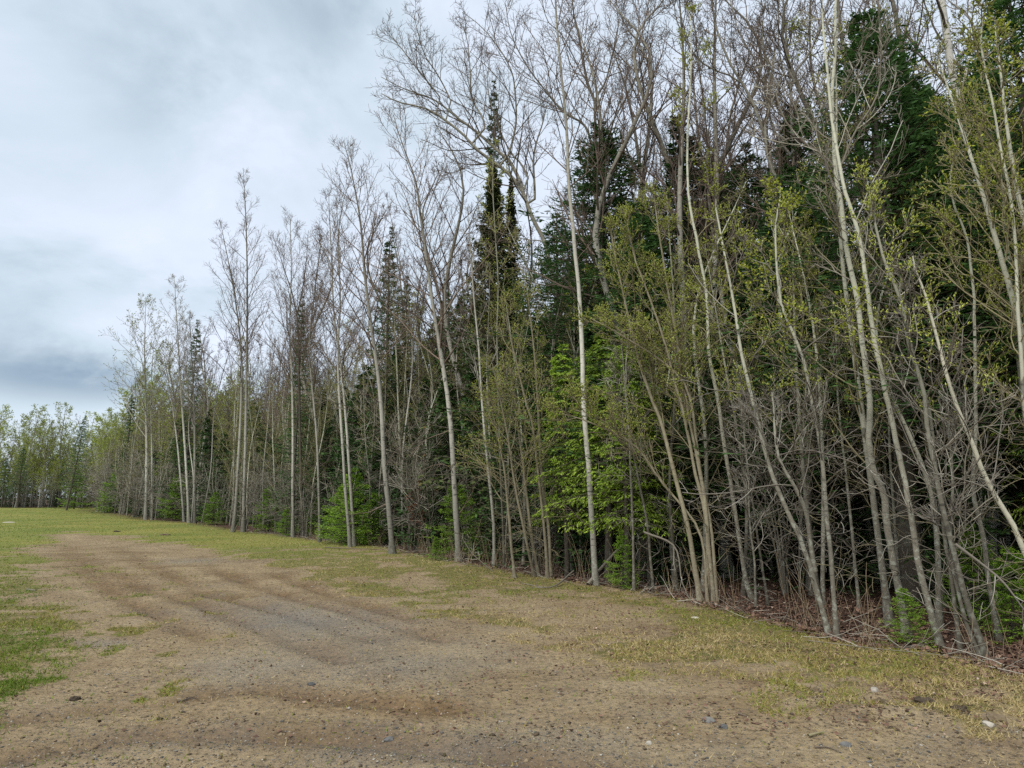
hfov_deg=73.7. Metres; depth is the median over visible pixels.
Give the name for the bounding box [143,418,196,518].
fir tree
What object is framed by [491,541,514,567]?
dry weed
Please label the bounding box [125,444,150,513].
fir tree
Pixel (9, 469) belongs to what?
sapling tree
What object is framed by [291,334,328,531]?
sapling tree
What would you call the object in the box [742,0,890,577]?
aspen tree
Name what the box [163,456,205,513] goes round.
bare shrub
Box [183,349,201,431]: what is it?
aspen tree
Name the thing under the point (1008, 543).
aspen tree
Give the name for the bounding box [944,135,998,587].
sapling tree
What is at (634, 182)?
sapling tree
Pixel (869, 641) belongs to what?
dry weed
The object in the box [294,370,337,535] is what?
sapling tree
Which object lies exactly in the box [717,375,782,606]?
sapling tree
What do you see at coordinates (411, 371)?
aspen tree
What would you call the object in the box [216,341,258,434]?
aspen tree
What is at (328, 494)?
bare shrub
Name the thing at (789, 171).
fir tree
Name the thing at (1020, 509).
cedar tree
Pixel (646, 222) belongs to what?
fir tree
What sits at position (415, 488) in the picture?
bare shrub
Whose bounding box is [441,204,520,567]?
aspen tree
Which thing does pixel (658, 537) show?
fallen branch
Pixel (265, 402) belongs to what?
aspen tree
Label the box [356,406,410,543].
fir tree
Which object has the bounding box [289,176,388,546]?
aspen tree
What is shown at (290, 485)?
bare shrub
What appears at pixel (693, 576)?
dry weed
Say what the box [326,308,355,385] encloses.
aspen tree
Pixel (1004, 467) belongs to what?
fir tree
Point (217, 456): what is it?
sapling tree
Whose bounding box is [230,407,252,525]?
sapling tree
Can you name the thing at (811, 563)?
alder tree
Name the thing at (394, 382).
fir tree
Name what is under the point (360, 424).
sapling tree
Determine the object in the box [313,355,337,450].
sapling tree
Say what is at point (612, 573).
dry weed
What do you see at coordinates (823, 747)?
stick
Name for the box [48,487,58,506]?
fir tree
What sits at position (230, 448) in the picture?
sapling tree
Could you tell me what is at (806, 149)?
fir tree
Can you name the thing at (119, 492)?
bare shrub
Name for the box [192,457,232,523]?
bare shrub
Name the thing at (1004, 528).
fir tree
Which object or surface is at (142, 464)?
sapling tree
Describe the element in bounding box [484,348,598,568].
fir tree
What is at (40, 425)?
leafing tree
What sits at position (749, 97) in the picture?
aspen tree
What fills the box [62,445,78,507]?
sapling tree
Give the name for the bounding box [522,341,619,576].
cedar tree
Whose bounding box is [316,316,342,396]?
aspen tree
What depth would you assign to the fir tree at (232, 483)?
44.41 m
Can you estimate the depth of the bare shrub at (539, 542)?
15.93 m
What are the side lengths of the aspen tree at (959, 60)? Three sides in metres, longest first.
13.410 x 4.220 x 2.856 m
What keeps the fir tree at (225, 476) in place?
on the ground at (218, 576)
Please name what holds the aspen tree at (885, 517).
on the ground at (218, 576)
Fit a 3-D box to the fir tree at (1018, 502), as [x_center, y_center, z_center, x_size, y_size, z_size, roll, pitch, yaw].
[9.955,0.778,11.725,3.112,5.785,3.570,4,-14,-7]
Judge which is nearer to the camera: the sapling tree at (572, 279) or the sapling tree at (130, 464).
the sapling tree at (572, 279)
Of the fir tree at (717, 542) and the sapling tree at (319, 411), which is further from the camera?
the sapling tree at (319, 411)
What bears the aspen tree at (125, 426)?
on the ground at (218, 576)
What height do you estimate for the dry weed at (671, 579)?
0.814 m
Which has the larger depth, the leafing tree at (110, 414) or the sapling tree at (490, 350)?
the leafing tree at (110, 414)
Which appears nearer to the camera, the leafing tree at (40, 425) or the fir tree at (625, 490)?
the fir tree at (625, 490)
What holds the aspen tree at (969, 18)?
on the ground at (218, 576)
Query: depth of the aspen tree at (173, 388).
58.74 m
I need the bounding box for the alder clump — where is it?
[451,278,575,577]
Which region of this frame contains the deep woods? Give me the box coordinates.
[0,450,94,503]
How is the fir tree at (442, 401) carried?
on the ground at (218, 576)
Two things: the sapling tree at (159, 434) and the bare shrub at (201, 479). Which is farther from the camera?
the sapling tree at (159, 434)
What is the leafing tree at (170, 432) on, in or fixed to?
on the ground at (218, 576)
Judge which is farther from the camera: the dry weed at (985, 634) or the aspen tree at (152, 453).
the aspen tree at (152, 453)
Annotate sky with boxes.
[0,0,1023,497]
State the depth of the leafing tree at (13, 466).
110.84 m
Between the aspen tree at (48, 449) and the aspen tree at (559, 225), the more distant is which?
the aspen tree at (48, 449)
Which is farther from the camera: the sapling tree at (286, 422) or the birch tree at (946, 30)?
the sapling tree at (286, 422)
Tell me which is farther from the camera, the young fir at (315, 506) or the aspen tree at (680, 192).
the young fir at (315, 506)
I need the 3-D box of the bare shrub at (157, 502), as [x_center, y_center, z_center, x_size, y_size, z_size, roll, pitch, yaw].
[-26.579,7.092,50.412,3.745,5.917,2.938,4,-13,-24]
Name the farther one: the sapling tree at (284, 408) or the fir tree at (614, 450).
the sapling tree at (284, 408)
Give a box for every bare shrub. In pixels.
[12,474,32,507]
[15,479,37,506]
[35,476,57,507]
[57,480,75,507]
[63,461,92,507]
[76,448,115,511]
[77,450,114,510]
[83,450,121,511]
[84,479,96,506]
[91,452,121,512]
[93,452,122,502]
[105,446,143,514]
[106,429,161,516]
[106,446,162,517]
[106,472,131,512]
[127,440,178,519]
[133,456,182,517]
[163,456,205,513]
[190,452,215,520]
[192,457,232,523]
[198,476,223,521]
[224,452,277,529]
[237,453,275,528]
[250,449,307,532]
[261,462,322,534]
[271,446,312,524]
[285,472,323,536]
[297,450,333,526]
[298,412,346,533]
[307,383,465,551]
[317,469,346,534]
[365,458,406,543]
[370,407,448,549]
[406,459,439,539]
[431,461,486,553]
[491,414,575,553]
[503,437,571,569]
[583,470,634,567]
[654,483,710,565]
[683,345,861,597]
[782,413,884,587]
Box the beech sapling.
[405,484,427,551]
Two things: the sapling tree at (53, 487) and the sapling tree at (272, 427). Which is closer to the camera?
the sapling tree at (272, 427)
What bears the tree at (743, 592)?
on the ground at (218, 576)
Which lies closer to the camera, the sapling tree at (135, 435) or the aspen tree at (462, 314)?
the aspen tree at (462, 314)
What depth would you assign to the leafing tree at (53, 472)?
111.83 m
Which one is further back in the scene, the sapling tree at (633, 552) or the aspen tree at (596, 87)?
the aspen tree at (596, 87)
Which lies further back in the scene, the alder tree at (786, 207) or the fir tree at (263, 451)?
the fir tree at (263, 451)
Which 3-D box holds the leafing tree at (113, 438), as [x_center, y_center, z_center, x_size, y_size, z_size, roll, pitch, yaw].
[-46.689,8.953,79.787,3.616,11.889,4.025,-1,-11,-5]
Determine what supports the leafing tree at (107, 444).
on the ground at (218, 576)
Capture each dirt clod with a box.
[69,696,80,700]
[796,682,817,688]
[810,686,825,694]
[872,697,889,703]
[912,696,938,704]
[945,704,970,713]
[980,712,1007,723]
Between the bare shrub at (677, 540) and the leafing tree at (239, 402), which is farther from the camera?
the leafing tree at (239, 402)
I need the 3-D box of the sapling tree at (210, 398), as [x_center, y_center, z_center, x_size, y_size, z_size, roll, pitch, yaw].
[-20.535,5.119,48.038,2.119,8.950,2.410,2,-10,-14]
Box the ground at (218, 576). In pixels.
[0,498,1023,767]
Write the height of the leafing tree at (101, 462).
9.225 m
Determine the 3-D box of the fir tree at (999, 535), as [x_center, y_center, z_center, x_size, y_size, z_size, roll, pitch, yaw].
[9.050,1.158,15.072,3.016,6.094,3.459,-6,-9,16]
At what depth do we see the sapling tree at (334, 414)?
31.48 m
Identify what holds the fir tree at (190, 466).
on the ground at (218, 576)
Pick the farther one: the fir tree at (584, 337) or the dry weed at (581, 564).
the fir tree at (584, 337)
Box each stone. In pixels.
[383,736,393,741]
[702,716,715,722]
[718,724,727,728]
[839,741,851,746]
[870,687,878,691]
[982,720,994,727]
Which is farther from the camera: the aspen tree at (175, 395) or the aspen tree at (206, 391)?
the aspen tree at (175, 395)
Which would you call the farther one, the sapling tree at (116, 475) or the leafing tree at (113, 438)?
the leafing tree at (113, 438)
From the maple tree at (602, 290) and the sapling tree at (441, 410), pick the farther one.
the sapling tree at (441, 410)
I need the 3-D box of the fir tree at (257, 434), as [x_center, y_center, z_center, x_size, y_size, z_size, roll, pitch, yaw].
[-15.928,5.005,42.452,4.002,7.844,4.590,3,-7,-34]
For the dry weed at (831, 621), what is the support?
on the ground at (218, 576)
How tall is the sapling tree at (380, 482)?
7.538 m
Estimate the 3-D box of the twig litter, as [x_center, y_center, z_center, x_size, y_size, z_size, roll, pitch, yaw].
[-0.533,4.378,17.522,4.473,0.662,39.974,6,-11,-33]
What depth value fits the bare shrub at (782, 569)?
11.54 m
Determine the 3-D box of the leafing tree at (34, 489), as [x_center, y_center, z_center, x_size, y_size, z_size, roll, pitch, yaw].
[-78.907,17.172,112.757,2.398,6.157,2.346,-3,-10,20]
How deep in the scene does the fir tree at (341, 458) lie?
32.13 m
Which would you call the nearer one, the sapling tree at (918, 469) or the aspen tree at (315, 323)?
the sapling tree at (918, 469)
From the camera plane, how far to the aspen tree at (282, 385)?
43.91 m
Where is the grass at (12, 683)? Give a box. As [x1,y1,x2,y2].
[0,507,1023,767]
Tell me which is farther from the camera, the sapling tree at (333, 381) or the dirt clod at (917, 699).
the sapling tree at (333, 381)
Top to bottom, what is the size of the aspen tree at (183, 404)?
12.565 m
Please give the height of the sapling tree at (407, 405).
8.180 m
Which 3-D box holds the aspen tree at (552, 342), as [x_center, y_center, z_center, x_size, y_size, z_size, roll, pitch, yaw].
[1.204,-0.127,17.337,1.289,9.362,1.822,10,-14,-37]
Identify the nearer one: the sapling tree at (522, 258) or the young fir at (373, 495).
the sapling tree at (522, 258)
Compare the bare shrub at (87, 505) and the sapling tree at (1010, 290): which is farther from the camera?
the bare shrub at (87, 505)
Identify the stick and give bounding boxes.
[807,731,823,736]
[814,746,836,750]
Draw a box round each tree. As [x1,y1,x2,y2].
[0,404,17,472]
[0,410,11,468]
[0,419,35,505]
[0,425,11,477]
[0,431,22,501]
[0,445,16,506]
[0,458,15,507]
[2,436,16,499]
[2,446,33,507]
[3,480,18,506]
[6,444,28,504]
[7,410,41,505]
[8,404,50,507]
[8,456,20,507]
[8,462,22,507]
[15,447,39,507]
[19,452,37,502]
[20,418,55,505]
[21,438,42,506]
[23,427,57,503]
[23,428,41,477]
[26,478,38,505]
[28,419,58,506]
[28,438,58,507]
[30,471,40,506]
[31,466,48,507]
[33,413,64,505]
[34,459,41,506]
[37,424,58,504]
[38,426,57,467]
[41,455,62,505]
[43,402,81,506]
[43,460,62,506]
[46,462,63,507]
[47,471,64,506]
[48,464,60,507]
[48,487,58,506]
[50,417,91,509]
[53,438,72,501]
[56,422,80,504]
[60,448,75,505]
[60,452,82,505]
[61,414,84,496]
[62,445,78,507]
[69,411,102,506]
[72,464,92,505]
[78,461,91,507]
[80,429,100,506]
[81,413,112,461]
[85,437,112,509]
[89,407,125,469]
[89,417,118,473]
[90,426,122,471]
[91,412,127,506]
[92,447,129,512]
[96,426,115,509]
[98,293,196,519]
[99,432,114,510]
[100,384,144,463]
[107,394,135,506]
[110,369,166,454]
[113,439,123,513]
[116,397,134,449]
[118,371,141,512]
[118,414,144,514]
[121,374,140,507]
[125,433,141,509]
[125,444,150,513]
[126,362,148,512]
[126,458,149,513]
[129,380,172,511]
[130,427,154,515]
[131,340,171,519]
[133,451,168,517]
[138,339,192,521]
[138,384,157,451]
[138,405,158,513]
[141,396,157,502]
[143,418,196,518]
[144,335,189,510]
[144,366,166,429]
[148,398,167,489]
[148,401,180,514]
[152,329,190,516]
[153,398,168,517]
[153,412,191,517]
[155,423,179,518]
[156,273,209,522]
[156,319,212,517]
[160,394,182,507]
[161,309,212,523]
[164,400,180,509]
[166,434,198,513]
[170,370,193,453]
[177,352,204,521]
[180,370,212,509]
[181,355,204,447]
[182,409,228,520]
[183,317,232,517]
[183,342,225,518]
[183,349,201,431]
[183,437,213,509]
[188,328,227,470]
[189,378,229,468]
[191,217,266,531]
[196,394,219,475]
[196,434,206,515]
[196,434,237,521]
[197,391,233,451]
[200,318,239,522]
[207,392,231,485]
[208,337,255,519]
[209,425,222,495]
[213,445,232,518]
[214,432,261,522]
[215,373,255,440]
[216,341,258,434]
[217,371,242,495]
[218,381,233,436]
[218,386,251,523]
[219,168,274,531]
[219,402,283,525]
[224,339,244,438]
[224,340,273,519]
[225,381,254,458]
[225,412,248,525]
[226,264,266,490]
[229,402,263,528]
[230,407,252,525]
[237,365,270,527]
[238,419,278,519]
[242,367,267,436]
[244,207,320,536]
[247,338,283,438]
[248,336,269,523]
[249,435,295,527]
[250,316,286,528]
[251,332,281,461]
[255,374,287,529]
[255,380,293,512]
[257,381,279,431]
[258,425,274,525]
[260,226,333,535]
[260,401,288,476]
[261,301,311,440]
[262,234,347,505]
[263,312,302,490]
[263,361,279,450]
[264,321,295,443]
[267,403,313,530]
[268,388,337,528]
[269,345,289,473]
[270,296,316,532]
[273,312,310,496]
[273,373,297,483]
[275,226,337,541]
[275,295,320,429]
[278,272,327,452]
[280,293,317,530]
[280,336,313,436]
[283,401,309,528]
[284,390,307,486]
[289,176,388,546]
[291,304,334,418]
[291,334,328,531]
[292,184,372,545]
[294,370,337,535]
[295,418,344,534]
[299,320,329,491]
[300,290,323,398]
[301,365,339,519]
[303,387,328,516]
[305,135,422,553]
[307,407,362,533]
[309,386,356,519]
[310,385,404,539]
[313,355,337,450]
[313,368,349,435]
[314,288,339,400]
[314,337,335,388]
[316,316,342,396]
[316,385,353,535]
[318,365,337,410]
[320,380,350,525]
[321,364,405,539]
[323,311,360,418]
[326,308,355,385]
[328,325,360,419]
[329,344,355,444]
[332,281,374,402]
[332,408,362,538]
[334,406,367,532]
[334,414,381,509]
[335,371,369,480]
[343,319,392,540]
[345,227,418,540]
[346,203,432,472]
[346,346,375,498]
[347,100,531,561]
[348,345,392,539]
[348,350,373,419]
[349,344,363,396]
[352,345,417,529]
[353,389,380,527]
[354,283,399,397]
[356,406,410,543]
[357,352,397,542]
[361,264,401,533]
[366,0,579,549]
[369,278,423,543]
[371,370,446,546]
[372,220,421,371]
[372,271,401,383]
[372,276,422,526]
[382,193,436,545]
[383,285,424,539]
[388,254,443,500]
[391,353,417,530]
[391,412,439,506]
[392,108,485,546]
[393,291,462,544]
[393,301,440,538]
[394,375,497,551]
[396,158,478,536]
[397,337,418,539]
[398,348,459,498]
[400,279,481,534]
[400,384,483,547]
[404,196,449,396]
[404,336,459,548]
[406,318,443,544]
[407,164,529,550]
[410,340,429,403]
[419,317,443,421]
[426,322,496,493]
[427,278,462,362]
[427,354,459,535]
[430,227,465,325]
[431,119,790,569]
[433,223,480,548]
[438,298,469,378]
[438,318,482,465]
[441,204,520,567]
[441,337,498,525]
[446,249,477,417]
[454,220,481,338]
[457,213,598,558]
[457,350,515,559]
[458,306,501,400]
[459,80,524,514]
[460,137,521,563]
[461,452,515,550]
[462,317,556,524]
[463,379,553,555]
[464,407,544,562]
[465,273,540,556]
[465,278,499,550]
[469,178,534,526]
[471,281,553,564]
[472,318,562,560]
[473,295,540,551]
[478,268,520,433]
[478,305,519,546]
[483,0,666,309]
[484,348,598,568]
[487,165,549,391]
[487,199,790,576]
[496,216,578,507]
[503,0,699,574]
[508,0,623,585]
[518,225,537,320]
[518,329,598,549]
[520,252,619,570]
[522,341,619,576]
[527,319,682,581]
[527,320,665,574]
[530,190,584,518]
[532,198,591,567]
[537,180,754,603]
[543,102,608,547]
[543,122,624,554]
[548,16,652,560]
[549,280,594,493]
[559,314,591,568]
[560,172,651,520]
[561,62,641,297]
[562,272,596,547]
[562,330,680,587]
[566,328,616,548]
[567,305,680,570]
[570,114,881,568]
[580,142,889,569]
[580,232,664,541]
[581,36,676,293]
[583,319,735,564]
[585,0,754,280]
[593,310,666,590]
[593,334,683,594]
[601,351,698,585]
[606,0,681,560]
[614,0,748,575]
[614,390,741,586]
[618,304,716,585]
[626,0,814,546]
[626,160,662,239]
[631,271,733,569]
[632,159,662,237]
[636,295,678,580]
[637,8,1023,605]
[644,163,1021,581]
[644,195,701,591]
[646,89,699,249]
[647,0,778,577]
[647,306,770,549]
[648,104,677,266]
[649,44,754,271]
[652,280,759,511]
[653,0,825,577]
[653,171,754,591]
[656,155,840,559]
[661,1,775,599]
[663,104,776,577]
[664,311,700,551]
[669,178,884,635]
[669,408,768,580]
[670,0,760,567]
[676,190,781,490]
[685,237,777,596]
[696,17,769,274]
[697,359,886,591]
[698,289,790,575]
[709,99,849,554]
[710,361,803,565]
[713,0,851,571]
[713,464,788,608]
[716,75,1023,576]
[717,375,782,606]
[720,104,885,513]
[720,207,869,605]
[725,58,861,582]
[725,73,807,275]
[733,137,867,589]
[733,173,870,636]
[735,293,866,579]
[738,0,935,637]
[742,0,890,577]
[743,102,770,224]
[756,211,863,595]
[758,394,868,513]
[760,100,856,246]
[764,62,1023,585]
[765,99,786,198]
[767,289,879,610]
[768,44,932,626]
[772,0,957,584]
[773,442,869,568]
[775,197,881,604]
[776,0,884,553]
[776,0,978,647]
[779,0,1023,466]
[782,51,850,556]
[783,168,867,399]
[784,0,1023,594]
[792,344,875,562]
[805,156,1023,656]
[813,285,867,552]
[814,139,874,535]
[815,184,993,628]
[820,264,880,584]
[824,0,907,270]
[825,381,977,596]
[827,116,1023,546]
[829,83,1004,474]
[829,238,927,516]
[835,270,923,577]
[838,0,1005,482]
[840,0,977,562]
[840,0,1007,550]
[847,351,1000,581]
[849,269,927,592]
[852,117,970,599]
[857,262,1023,651]
[857,415,1010,569]
[864,1,1009,539]
[865,171,1022,608]
[879,388,1023,610]
[881,244,1023,613]
[898,289,1021,607]
[904,253,968,585]
[910,38,1023,571]
[910,144,1023,641]
[914,204,1019,596]
[915,0,1023,590]
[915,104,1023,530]
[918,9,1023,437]
[935,0,1018,548]
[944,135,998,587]
[945,41,1002,148]
[949,180,1010,544]
[959,170,1013,498]
[961,119,1023,501]
[964,107,1021,311]
[966,101,1022,407]
[973,190,1023,371]
[988,228,1023,529]
[992,415,1023,580]
[995,446,1007,547]
[997,482,1013,580]
[1004,415,1023,462]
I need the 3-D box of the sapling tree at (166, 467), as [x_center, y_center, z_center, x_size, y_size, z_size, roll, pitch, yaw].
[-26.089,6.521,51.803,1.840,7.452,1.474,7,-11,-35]
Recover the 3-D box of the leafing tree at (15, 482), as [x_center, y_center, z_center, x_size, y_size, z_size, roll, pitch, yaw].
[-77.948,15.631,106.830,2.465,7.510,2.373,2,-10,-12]
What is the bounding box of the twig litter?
[245,528,1023,675]
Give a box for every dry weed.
[363,516,385,545]
[409,527,431,554]
[441,536,452,559]
[445,521,480,562]
[470,522,502,563]
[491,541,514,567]
[532,534,564,576]
[537,545,559,570]
[567,534,590,580]
[586,547,623,584]
[612,533,647,586]
[649,548,690,593]
[680,541,723,600]
[690,550,739,608]
[774,543,822,628]
[785,543,872,631]
[845,562,899,649]
[947,576,1023,664]
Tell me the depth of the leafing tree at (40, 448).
115.73 m
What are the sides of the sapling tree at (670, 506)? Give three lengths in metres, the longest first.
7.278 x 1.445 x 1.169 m
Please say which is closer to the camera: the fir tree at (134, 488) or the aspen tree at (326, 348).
the aspen tree at (326, 348)
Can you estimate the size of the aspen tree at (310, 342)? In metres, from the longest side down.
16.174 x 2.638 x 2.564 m
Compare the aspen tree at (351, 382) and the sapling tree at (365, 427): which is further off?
the aspen tree at (351, 382)
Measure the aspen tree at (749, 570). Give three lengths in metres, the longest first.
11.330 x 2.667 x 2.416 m
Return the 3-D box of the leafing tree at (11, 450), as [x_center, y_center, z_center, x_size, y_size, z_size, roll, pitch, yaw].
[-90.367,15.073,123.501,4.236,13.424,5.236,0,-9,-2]
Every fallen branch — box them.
[124,472,152,516]
[233,488,268,532]
[324,543,384,549]
[453,530,492,570]
[506,570,573,590]
[644,531,694,595]
[808,621,1009,668]
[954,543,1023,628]
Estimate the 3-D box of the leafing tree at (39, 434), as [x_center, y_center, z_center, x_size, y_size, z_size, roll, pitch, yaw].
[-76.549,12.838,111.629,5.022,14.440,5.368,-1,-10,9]
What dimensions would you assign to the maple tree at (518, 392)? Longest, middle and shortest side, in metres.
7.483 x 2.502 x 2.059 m
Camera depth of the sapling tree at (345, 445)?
28.06 m
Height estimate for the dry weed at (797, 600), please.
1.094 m
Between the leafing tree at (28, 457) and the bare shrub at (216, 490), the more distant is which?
the leafing tree at (28, 457)
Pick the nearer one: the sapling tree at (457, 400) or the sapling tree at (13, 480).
the sapling tree at (457, 400)
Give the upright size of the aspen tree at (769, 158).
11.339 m
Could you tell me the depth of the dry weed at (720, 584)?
10.28 m
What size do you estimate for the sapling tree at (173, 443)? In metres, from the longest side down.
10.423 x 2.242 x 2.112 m
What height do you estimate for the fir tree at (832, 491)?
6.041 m
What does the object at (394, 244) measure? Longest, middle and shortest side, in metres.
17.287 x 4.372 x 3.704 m
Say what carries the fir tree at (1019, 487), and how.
on the ground at (218, 576)
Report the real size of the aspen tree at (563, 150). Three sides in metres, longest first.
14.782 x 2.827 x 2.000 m
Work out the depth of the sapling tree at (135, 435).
61.90 m
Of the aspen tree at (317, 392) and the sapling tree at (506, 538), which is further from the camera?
the aspen tree at (317, 392)
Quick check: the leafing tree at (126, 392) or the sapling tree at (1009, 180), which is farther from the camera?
the leafing tree at (126, 392)
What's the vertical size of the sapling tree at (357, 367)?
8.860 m
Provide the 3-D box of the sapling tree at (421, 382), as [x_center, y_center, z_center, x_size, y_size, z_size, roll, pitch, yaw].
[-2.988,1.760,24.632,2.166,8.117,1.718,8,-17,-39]
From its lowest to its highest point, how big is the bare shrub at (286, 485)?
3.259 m
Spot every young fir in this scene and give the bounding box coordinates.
[44,470,93,508]
[85,467,141,512]
[155,474,191,520]
[189,492,230,524]
[248,486,284,531]
[274,507,298,535]
[295,498,328,535]
[311,487,360,543]
[317,468,379,546]
[351,492,396,544]
[418,483,497,559]
[426,537,446,559]
[602,530,643,588]
[876,587,942,648]
[925,525,1023,627]
[960,545,1023,644]
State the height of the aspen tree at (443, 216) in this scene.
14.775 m
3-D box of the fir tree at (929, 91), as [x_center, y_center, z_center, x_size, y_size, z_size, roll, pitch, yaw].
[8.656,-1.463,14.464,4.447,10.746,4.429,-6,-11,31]
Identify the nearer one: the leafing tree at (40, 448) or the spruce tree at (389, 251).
the spruce tree at (389, 251)
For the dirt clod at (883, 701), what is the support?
on the ground at (218, 576)
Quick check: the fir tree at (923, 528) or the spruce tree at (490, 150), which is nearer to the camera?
the fir tree at (923, 528)
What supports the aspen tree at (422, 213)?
on the ground at (218, 576)
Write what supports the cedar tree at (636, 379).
on the ground at (218, 576)
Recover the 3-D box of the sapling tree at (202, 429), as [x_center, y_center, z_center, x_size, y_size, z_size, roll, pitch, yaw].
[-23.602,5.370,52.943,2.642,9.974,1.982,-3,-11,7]
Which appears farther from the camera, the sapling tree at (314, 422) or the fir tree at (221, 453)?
the fir tree at (221, 453)
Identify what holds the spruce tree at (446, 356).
on the ground at (218, 576)
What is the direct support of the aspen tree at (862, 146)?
on the ground at (218, 576)
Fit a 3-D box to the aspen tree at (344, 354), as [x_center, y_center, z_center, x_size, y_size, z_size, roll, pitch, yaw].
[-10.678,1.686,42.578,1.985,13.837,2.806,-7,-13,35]
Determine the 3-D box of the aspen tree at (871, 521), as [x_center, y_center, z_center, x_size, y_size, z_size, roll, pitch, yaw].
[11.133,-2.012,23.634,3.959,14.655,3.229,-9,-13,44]
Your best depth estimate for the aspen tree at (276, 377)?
60.71 m
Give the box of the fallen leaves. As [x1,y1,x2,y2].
[0,507,1023,743]
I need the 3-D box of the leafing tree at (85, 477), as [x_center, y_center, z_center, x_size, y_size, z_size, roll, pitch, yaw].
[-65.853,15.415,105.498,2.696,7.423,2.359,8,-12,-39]
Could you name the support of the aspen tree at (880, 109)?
on the ground at (218, 576)
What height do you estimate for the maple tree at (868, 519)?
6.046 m
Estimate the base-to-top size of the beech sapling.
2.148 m
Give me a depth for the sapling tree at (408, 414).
26.89 m
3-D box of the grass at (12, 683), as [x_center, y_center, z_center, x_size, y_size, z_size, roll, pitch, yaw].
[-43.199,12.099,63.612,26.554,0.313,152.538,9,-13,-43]
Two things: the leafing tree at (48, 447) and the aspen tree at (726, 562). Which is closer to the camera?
the aspen tree at (726, 562)
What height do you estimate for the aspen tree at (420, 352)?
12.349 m
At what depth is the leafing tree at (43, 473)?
107.21 m
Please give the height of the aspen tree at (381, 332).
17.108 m
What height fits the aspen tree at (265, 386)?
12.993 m
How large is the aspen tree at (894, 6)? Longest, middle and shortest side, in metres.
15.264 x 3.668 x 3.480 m
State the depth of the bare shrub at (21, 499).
107.28 m
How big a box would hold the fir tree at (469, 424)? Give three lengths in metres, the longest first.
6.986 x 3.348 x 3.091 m
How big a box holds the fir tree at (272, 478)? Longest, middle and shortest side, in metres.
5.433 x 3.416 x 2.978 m
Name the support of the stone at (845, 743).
on the ground at (218, 576)
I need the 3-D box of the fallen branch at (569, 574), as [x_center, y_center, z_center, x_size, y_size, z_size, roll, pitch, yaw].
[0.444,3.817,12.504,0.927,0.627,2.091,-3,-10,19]
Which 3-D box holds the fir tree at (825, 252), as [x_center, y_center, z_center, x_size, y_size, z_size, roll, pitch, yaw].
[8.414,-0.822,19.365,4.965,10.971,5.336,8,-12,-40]
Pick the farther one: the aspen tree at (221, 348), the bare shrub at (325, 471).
the aspen tree at (221, 348)
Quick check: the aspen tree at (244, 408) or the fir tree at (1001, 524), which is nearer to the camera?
the fir tree at (1001, 524)
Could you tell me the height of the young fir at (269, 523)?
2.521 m
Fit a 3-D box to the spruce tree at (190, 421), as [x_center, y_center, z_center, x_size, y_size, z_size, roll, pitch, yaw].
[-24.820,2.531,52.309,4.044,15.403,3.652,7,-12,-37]
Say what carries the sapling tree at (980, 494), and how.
on the ground at (218, 576)
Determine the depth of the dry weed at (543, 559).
15.13 m
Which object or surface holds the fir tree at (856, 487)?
on the ground at (218, 576)
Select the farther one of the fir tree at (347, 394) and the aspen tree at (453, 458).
the fir tree at (347, 394)
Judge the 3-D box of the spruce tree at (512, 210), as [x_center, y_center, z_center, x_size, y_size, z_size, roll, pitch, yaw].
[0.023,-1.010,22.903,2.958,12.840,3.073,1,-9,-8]
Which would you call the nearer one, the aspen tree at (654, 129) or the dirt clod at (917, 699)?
the dirt clod at (917, 699)
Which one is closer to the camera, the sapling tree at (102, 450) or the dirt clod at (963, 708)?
the dirt clod at (963, 708)
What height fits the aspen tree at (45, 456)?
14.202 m
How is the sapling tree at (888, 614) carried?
on the ground at (218, 576)
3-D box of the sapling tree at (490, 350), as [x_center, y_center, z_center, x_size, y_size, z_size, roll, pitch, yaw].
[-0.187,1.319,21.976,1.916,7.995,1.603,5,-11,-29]
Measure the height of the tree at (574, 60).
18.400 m
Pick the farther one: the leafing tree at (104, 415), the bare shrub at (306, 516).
the leafing tree at (104, 415)
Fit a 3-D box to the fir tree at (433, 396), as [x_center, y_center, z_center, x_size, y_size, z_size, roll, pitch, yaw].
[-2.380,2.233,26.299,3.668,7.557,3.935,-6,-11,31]
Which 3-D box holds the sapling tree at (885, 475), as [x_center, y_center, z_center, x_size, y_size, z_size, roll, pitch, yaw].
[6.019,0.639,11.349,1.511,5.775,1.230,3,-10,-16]
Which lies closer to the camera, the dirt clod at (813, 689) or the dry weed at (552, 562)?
the dirt clod at (813, 689)
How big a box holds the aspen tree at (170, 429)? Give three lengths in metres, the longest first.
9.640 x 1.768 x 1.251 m
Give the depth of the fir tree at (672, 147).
16.53 m
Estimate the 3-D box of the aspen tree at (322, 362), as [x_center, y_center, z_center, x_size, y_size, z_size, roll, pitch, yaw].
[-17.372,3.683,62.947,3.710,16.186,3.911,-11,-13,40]
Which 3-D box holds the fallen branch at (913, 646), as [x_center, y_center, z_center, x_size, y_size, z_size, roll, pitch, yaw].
[4.278,2.740,7.022,2.354,0.597,0.820,-6,-11,31]
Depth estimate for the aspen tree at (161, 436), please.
55.98 m
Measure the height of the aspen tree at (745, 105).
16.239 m
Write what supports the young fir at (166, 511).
on the ground at (218, 576)
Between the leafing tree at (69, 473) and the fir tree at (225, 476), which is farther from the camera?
the leafing tree at (69, 473)

